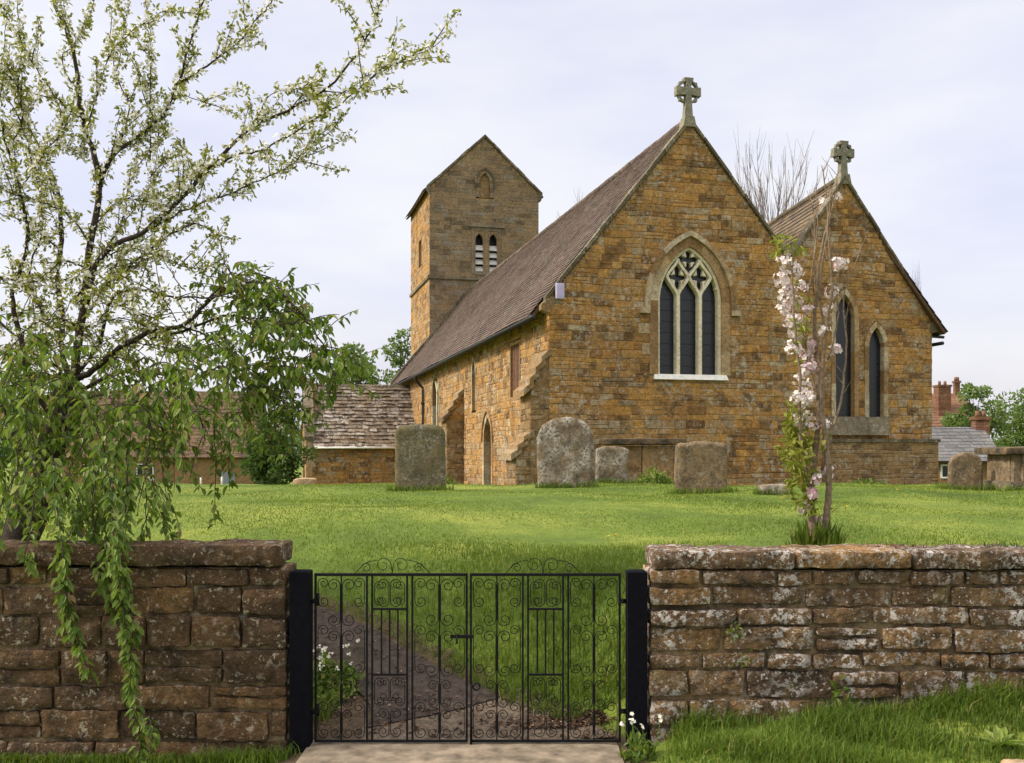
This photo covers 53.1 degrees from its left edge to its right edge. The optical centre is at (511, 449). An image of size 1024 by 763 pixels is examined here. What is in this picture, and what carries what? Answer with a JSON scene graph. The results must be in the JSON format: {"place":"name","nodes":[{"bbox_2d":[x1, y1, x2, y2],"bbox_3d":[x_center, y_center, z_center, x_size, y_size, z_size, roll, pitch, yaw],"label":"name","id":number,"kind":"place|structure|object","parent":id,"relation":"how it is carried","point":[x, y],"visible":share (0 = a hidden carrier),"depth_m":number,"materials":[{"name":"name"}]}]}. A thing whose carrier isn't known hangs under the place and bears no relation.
{"place":"outdoors","nodes":[
{"label":"outdoors","id":0,"kind":"place"},
{"bbox_2d":[313,605,509,727],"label":"tarmac path","id":1,"kind":"structure","parent":0,"point":[457,687],"depth_m":6.86,"materials":[{"name":"grey asphalt"}]},
{"bbox_2d":[359,688,611,738],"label":"gravel path","id":2,"kind":"structure","parent":0,"point":[452,721],"depth_m":6.16,"materials":[{"name":"grey gravel"}]},
{"bbox_2d":[0,457,1023,762],"bbox_3d":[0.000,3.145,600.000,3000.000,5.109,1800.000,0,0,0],"label":"lawn","id":3,"kind":"structure","parent":0,"point":[524,529],"depth_m":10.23,"materials":[{"name":"green plant"}]},
{"bbox_2d":[0,434,31,468],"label":"leafy tree","id":4,"kind":"object","parent":3,"relation":"on","point":[5,451],"visible":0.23,"depth_m":81.59,"materials":[{"name":"green plant"}]},
{"bbox_2d":[0,538,296,760],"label":"stone wall","id":5,"kind":"structure","parent":3,"relation":"on","point":[212,655],"depth_m":5.81,"materials":[{"name":"brown stone"}]},
{"bbox_2d":[0,738,300,762],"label":"wall foot grass","id":6,"kind":"structure","parent":3,"relation":"on","point":[238,757],"depth_m":5.72,"materials":[{"name":"green plant"}]},
{"bbox_2d":[62,391,264,484],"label":"stone cottage","id":7,"kind":"structure","parent":3,"relation":"on","point":[203,465],"depth_m":61.09,"materials":[{"name":"brown stone"}]},
{"bbox_2d":[136,464,153,479],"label":"window","id":8,"kind":"structure","parent":7,"relation":"in","point":[140,471],"depth_m":60.52,"materials":[{"name":"white paint"}]},
{"bbox_2d":[220,472,234,483],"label":"door","id":9,"kind":"structure","parent":7,"relation":"in","point":[226,479],"depth_m":61.07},
{"bbox_2d":[0,0,461,762],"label":"cherry tree","id":10,"kind":"object","parent":3,"relation":"on","point":[52,424],"visible":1,"depth_m":6.99,"materials":[{"name":"green plant"}]},
{"bbox_2d":[236,412,320,484],"bbox_3d":[-9.182,0.209,39.916,3.088,3.377,3.090,0,0,-41],"label":"shrub","id":11,"kind":"object","parent":3,"relation":"on","point":[271,473],"visible":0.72,"depth_m":39.41,"materials":[{"name":"green plant"}]},
{"bbox_2d":[289,569,318,754],"bbox_3d":[-1.182,1.244,5.860,0.160,1.113,0.112,0,0,0],"label":"gate post","id":12,"kind":"object","parent":3,"relation":"on","point":[301,603],"visible":0.98,"depth_m":5.80,"materials":[{"name":"black metal"}]},
{"bbox_2d":[311,558,480,744],"bbox_3d":[-0.669,1.148,5.837,0.982,1.063,0.064,0,0,0],"label":"gate leaf","id":13,"kind":"object","parent":12,"relation":"attached to","point":[411,740],"visible":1,"depth_m":5.86,"materials":[{"name":"black paint"}]},
{"bbox_2d":[292,478,316,484],"bbox_3d":[-6.066,0.983,29.995,0.691,0.350,0.535,0,0,0],"label":"fallen stone","id":14,"kind":"object","parent":3,"relation":"on","point":[301,481],"visible":0.54,"depth_m":29.77,"materials":[{"name":"beige stone"}]},
{"bbox_2d":[313,639,365,702],"bbox_3d":[-1.220,1.431,6.693,0.511,0.407,0.538,0,0,0],"label":"flowering plant","id":15,"kind":"object","parent":3,"relation":"on","point":[324,657],"visible":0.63,"depth_m":6.64,"materials":[{"name":"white plant"}]},
{"bbox_2d":[326,342,393,384],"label":"leafy tree","id":16,"kind":"object","parent":3,"relation":"on","point":[355,378],"visible":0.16,"depth_m":58.02,"materials":[{"name":"green plant"}]},
{"bbox_2d":[381,327,410,384],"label":"leafy tree","id":17,"kind":"object","parent":3,"relation":"on","point":[401,349],"visible":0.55,"depth_m":66.01,"materials":[{"name":"green plant"}]},
{"bbox_2d":[395,424,445,490],"bbox_3d":[-1.490,0.172,16.650,0.833,1.206,0.126,-1,1,-3],"label":"headstone","id":18,"kind":"object","parent":3,"relation":"on","point":[420,455],"visible":0.85,"depth_m":16.59,"materials":[{"name":"stone"}]},
{"bbox_2d":[446,474,458,483],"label":"grass clump","id":19,"kind":"object","parent":3,"relation":"on","point":[449,481],"visible":0.21,"depth_m":32.90,"materials":[{"name":"green plant"}]},
{"bbox_2d":[296,739,623,762],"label":"concrete threshold","id":20,"kind":"object","parent":3,"relation":"on","point":[461,753],"visible":0.85,"depth_m":5.67,"materials":[{"name":"beige concrete"}]},
{"bbox_2d":[313,600,623,738],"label":"fallen leaves","id":21,"kind":"object","parent":3,"relation":"on","point":[557,722],"visible":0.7,"depth_m":6.20,"materials":[{"name":"brown plant"}]},
{"bbox_2d":[0,425,1020,469],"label":"woodland","id":22,"kind":"object","parent":3,"relation":"on","point":[300,441],"visible":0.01,"depth_m":216.57,"materials":[{"name":"green plant"}]},
{"bbox_2d":[313,538,726,724],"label":"bank grass","id":23,"kind":"structure","parent":3,"relation":"on","point":[585,660],"depth_m":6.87,"materials":[{"name":"green plant"}]},
{"bbox_2d":[537,417,594,486],"bbox_3d":[0.917,0.084,17.540,0.991,1.306,0.144,-1,0,2],"label":"headstone","id":24,"kind":"object","parent":3,"relation":"on","point":[565,449],"visible":0.91,"depth_m":17.48,"materials":[{"name":"stone"}]},
{"bbox_2d":[595,446,628,482],"bbox_3d":[1.875,0.332,19.201,0.625,0.812,0.128,0,0,-6],"label":"headstone","id":25,"kind":"object","parent":3,"relation":"on","point":[611,462],"visible":0.76,"depth_m":19.14,"materials":[{"name":"stone"}]},
{"bbox_2d":[301,77,947,485],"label":"village church","id":26,"kind":"structure","parent":3,"relation":"on","point":[663,319],"depth_m":26.01,"materials":[{"name":"stone"}]},
{"bbox_2d":[418,237,421,271],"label":"belfry window","id":27,"kind":"structure","parent":26,"relation":"in","point":[420,240],"depth_m":53.84,"materials":[{"name":"stone"}]},
{"bbox_2d":[432,371,439,425],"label":"window","id":28,"kind":"structure","parent":26,"relation":"in","point":[435,382],"depth_m":40.32,"materials":[{"name":"stone"}]},
{"bbox_2d":[471,356,475,410],"bbox_3d":[-1.080,-2.127,32.634,0.325,1.755,0.720,0,0,-14],"label":"window","id":29,"kind":"structure","parent":26,"relation":"in","point":[473,367],"depth_m":32.83,"materials":[{"name":"stone"}]},
{"bbox_2d":[468,224,504,274],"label":"belfry window","id":30,"kind":"structure","parent":26,"relation":"in","point":[485,239],"depth_m":51.13,"materials":[{"name":"stone"}]},
{"bbox_2d":[481,408,493,484],"bbox_3d":[-0.596,0.330,30.539,0.370,3.140,1.560,0,0,-14],"label":"priest door","id":31,"kind":"structure","parent":26,"relation":"in","point":[487,436],"depth_m":31.01,"materials":[{"name":"stone"}]},
{"bbox_2d":[510,339,520,400],"bbox_3d":[0.229,-2.110,27.241,0.318,1.560,1.160,0,0,-14],"label":"window","id":32,"kind":"structure","parent":26,"relation":"in","point":[515,360],"depth_m":27.41,"materials":[{"name":"stone"}]},
{"bbox_2d":[555,283,563,298],"bbox_3d":[1.120,-3.720,23.974,0.210,0.380,0.120,0,0,-14],"label":"alarm box","id":33,"kind":"object","parent":26,"relation":"attached to","point":[559,290],"visible":1,"depth_m":23.91,"materials":[{"name":"white plastic"}]},
{"bbox_2d":[638,230,740,379],"bbox_3d":[4.281,-3.508,24.949,2.658,3.617,0.460,0,0,-14],"label":"window","id":34,"kind":"structure","parent":26,"relation":"in","point":[690,301],"depth_m":24.98,"materials":[{"name":"stone"}]},
{"bbox_2d":[831,288,858,416],"bbox_3d":[8.459,-2.488,26.218,0.780,3.276,0.296,0,0,-14],"label":"window","id":35,"kind":"structure","parent":26,"relation":"in","point":[850,401],"depth_m":26.24,"materials":[{"name":"stone"}]},
{"bbox_2d":[865,321,888,416],"bbox_3d":[9.333,-2.077,26.431,0.680,2.454,0.294,0,0,-14],"label":"window","id":36,"kind":"structure","parent":26,"relation":"in","point":[876,341],"depth_m":26.45,"materials":[{"name":"stone"}]},
{"bbox_2d":[618,569,646,748],"bbox_3d":[0.688,1.244,5.860,0.160,1.113,0.112,0,0,0],"label":"gate post","id":37,"kind":"object","parent":3,"relation":"on","point":[635,602],"visible":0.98,"depth_m":5.80,"materials":[{"name":"black metal"}]},
{"bbox_2d":[470,558,625,742],"bbox_3d":[0.205,1.144,5.860,0.893,1.055,0.018,0,0,0],"label":"gate leaf","id":38,"kind":"object","parent":37,"relation":"attached to","point":[562,740],"visible":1,"depth_m":5.86,"materials":[{"name":"black paint"}]},
{"bbox_2d":[594,438,686,483],"bbox_3d":[2.575,0.290,20.701,1.761,1.047,1.112,0,0,0],"label":"chest tomb","id":39,"kind":"object","parent":3,"relation":"on","point":[642,458],"visible":0.48,"depth_m":20.26,"materials":[{"name":"stone"}]},
{"bbox_2d":[618,712,662,762],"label":"flowering plant","id":40,"kind":"object","parent":3,"relation":"on","point":[640,746],"visible":1,"depth_m":5.59,"materials":[{"name":"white plant"}]},
{"bbox_2d":[637,464,672,483],"bbox_3d":[2.717,0.529,19.600,0.766,0.534,0.773,0,0,0],"label":"grass clump","id":41,"kind":"object","parent":3,"relation":"on","point":[654,476],"visible":0.68,"depth_m":19.43,"materials":[{"name":"green plant"}]},
{"bbox_2d":[675,441,727,493],"bbox_3d":[3.030,0.325,16.399,0.842,0.943,0.140,0,0,-2],"label":"headstone","id":42,"kind":"object","parent":3,"relation":"on","point":[699,464],"visible":0.87,"depth_m":16.34,"materials":[{"name":"brown stone"}]},
{"bbox_2d":[386,476,1023,494],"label":"fringe grass","id":43,"kind":"structure","parent":3,"relation":"on","point":[730,489],"depth_m":16.89,"materials":[{"name":"green plant"}]},
{"bbox_2d":[756,483,792,494],"bbox_3d":[4.041,0.629,15.770,0.538,0.232,0.345,0,0,0],"label":"fallen stone","id":44,"kind":"object","parent":3,"relation":"on","point":[765,487],"visible":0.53,"depth_m":15.63,"materials":[{"name":"grey stone"}]},
{"bbox_2d":[733,130,827,221],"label":"bare tree","id":45,"kind":"object","parent":3,"relation":"on","point":[762,206],"visible":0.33,"depth_m":45.66,"materials":[{"name":"brown plant"}]},
{"bbox_2d":[784,516,848,545],"bbox_3d":[2.550,0.695,8.600,0.508,0.352,0.473,0,0,34],"label":"grass clump","id":46,"kind":"object","parent":3,"relation":"on","point":[823,536],"visible":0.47,"depth_m":8.53,"materials":[{"name":"green plant"}]},
{"bbox_2d":[768,153,868,539],"bbox_3d":[2.590,-0.818,8.624,0.871,3.487,0.452,0,0,0],"label":"blossom tree","id":47,"kind":"object","parent":3,"relation":"on","point":[811,474],"visible":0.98,"depth_m":8.59,"materials":[{"name":"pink plant"}]},
{"bbox_2d":[643,543,1023,745],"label":"stone wall","id":48,"kind":"structure","parent":3,"relation":"on","point":[889,623],"depth_m":5.81,"materials":[{"name":"brown stone"}]},
{"bbox_2d":[725,621,743,643],"bbox_3d":[1.257,1.030,5.769,0.106,0.133,0.031,0,0,0],"label":"wall weed","id":49,"kind":"object","parent":48,"relation":"attached to","point":[739,633],"depth_m":5.78,"materials":[{"name":"green plant"}]},
{"bbox_2d":[731,649,752,667],"bbox_3d":[1.297,1.176,5.775,0.120,0.106,0.020,0,0,0],"label":"wall weed","id":50,"kind":"object","parent":48,"relation":"attached to","point":[744,659],"depth_m":5.78,"materials":[{"name":"green plant"}]},
{"bbox_2d":[829,675,851,707],"bbox_3d":[1.848,1.358,5.756,0.136,0.187,0.058,0,0,0],"label":"wall weed","id":51,"kind":"object","parent":48,"relation":"attached to","point":[837,692],"depth_m":5.77,"materials":[{"name":"green plant"}]},
{"bbox_2d":[862,542,927,548],"bbox_3d":[2.268,0.575,6.101,0.397,0.050,0.177,0,0,0],"label":"wall top weed","id":52,"kind":"object","parent":48,"relation":"on","point":[912,545],"depth_m":6.12,"materials":[{"name":"green plant"}]},
{"bbox_2d":[983,540,1023,547],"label":"wall top weed","id":53,"kind":"object","parent":48,"relation":"on","point":[1004,544],"depth_m":6.11,"materials":[{"name":"green plant"}]},
{"bbox_2d":[655,669,1023,762],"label":"verge grass","id":54,"kind":"structure","parent":3,"relation":"on","point":[858,720],"depth_m":5.46,"materials":[{"name":"green plant"}]},
{"bbox_2d":[850,477,888,484],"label":"grass clump","id":55,"kind":"object","parent":3,"relation":"on","point":[869,481],"visible":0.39,"depth_m":24.80,"materials":[{"name":"green plant"}]},
{"bbox_2d":[911,264,933,342],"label":"bare tree","id":56,"kind":"object","parent":3,"relation":"on","point":[918,281],"visible":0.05,"depth_m":40.13,"materials":[{"name":"brown plant"}]},
{"bbox_2d":[932,377,967,426],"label":"brick house","id":57,"kind":"structure","parent":3,"relation":"on","point":[944,398],"depth_m":68.84,"materials":[{"name":"red brick"}]},
{"bbox_2d":[932,411,995,483],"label":"slate cottage","id":58,"kind":"structure","parent":3,"relation":"on","point":[957,440],"depth_m":45.14,"materials":[{"name":"stone"}]},
{"bbox_2d":[940,464,947,477],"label":"window","id":59,"kind":"structure","parent":58,"relation":"in","point":[943,467],"depth_m":43.92,"materials":[{"name":"white paint"}]},
{"bbox_2d":[948,452,982,489],"bbox_3d":[7.791,0.407,17.599,0.582,0.752,0.124,1,0,3],"label":"headstone","id":60,"kind":"object","parent":3,"relation":"on","point":[964,468],"visible":0.74,"depth_m":17.55,"materials":[{"name":"brown stone"}]},
{"bbox_2d":[940,382,1013,446],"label":"leafy tree","id":61,"kind":"object","parent":3,"relation":"on","point":[957,419],"visible":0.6,"depth_m":57.77,"materials":[{"name":"green plant"}]},
{"bbox_2d":[973,726,1023,746],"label":"dock plant","id":62,"kind":"object","parent":3,"relation":"on","point":[997,733],"visible":0.92,"depth_m":5.28,"materials":[{"name":"green plant"}]},
{"bbox_2d":[974,446,1023,489],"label":"chest tomb","id":63,"kind":"object","parent":3,"relation":"on","point":[1005,466],"visible":0.81,"depth_m":17.22,"materials":[{"name":"stone"}]},
{"bbox_2d":[988,387,1023,446],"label":"leafy tree","id":64,"kind":"object","parent":3,"relation":"on","point":[1017,420],"visible":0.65,"depth_m":61.26,"materials":[{"name":"green plant"}]},
{"bbox_2d":[1000,759,1023,762],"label":"field stone","id":65,"kind":"object","parent":3,"relation":"on","point":[1012,761],"visible":1,"depth_m":5.01,"materials":[{"name":"beige stone"}]},
{"bbox_2d":[0,0,1023,448],"label":"sky","id":66,"kind":"structure","parent":0,"point":[927,96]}
]}

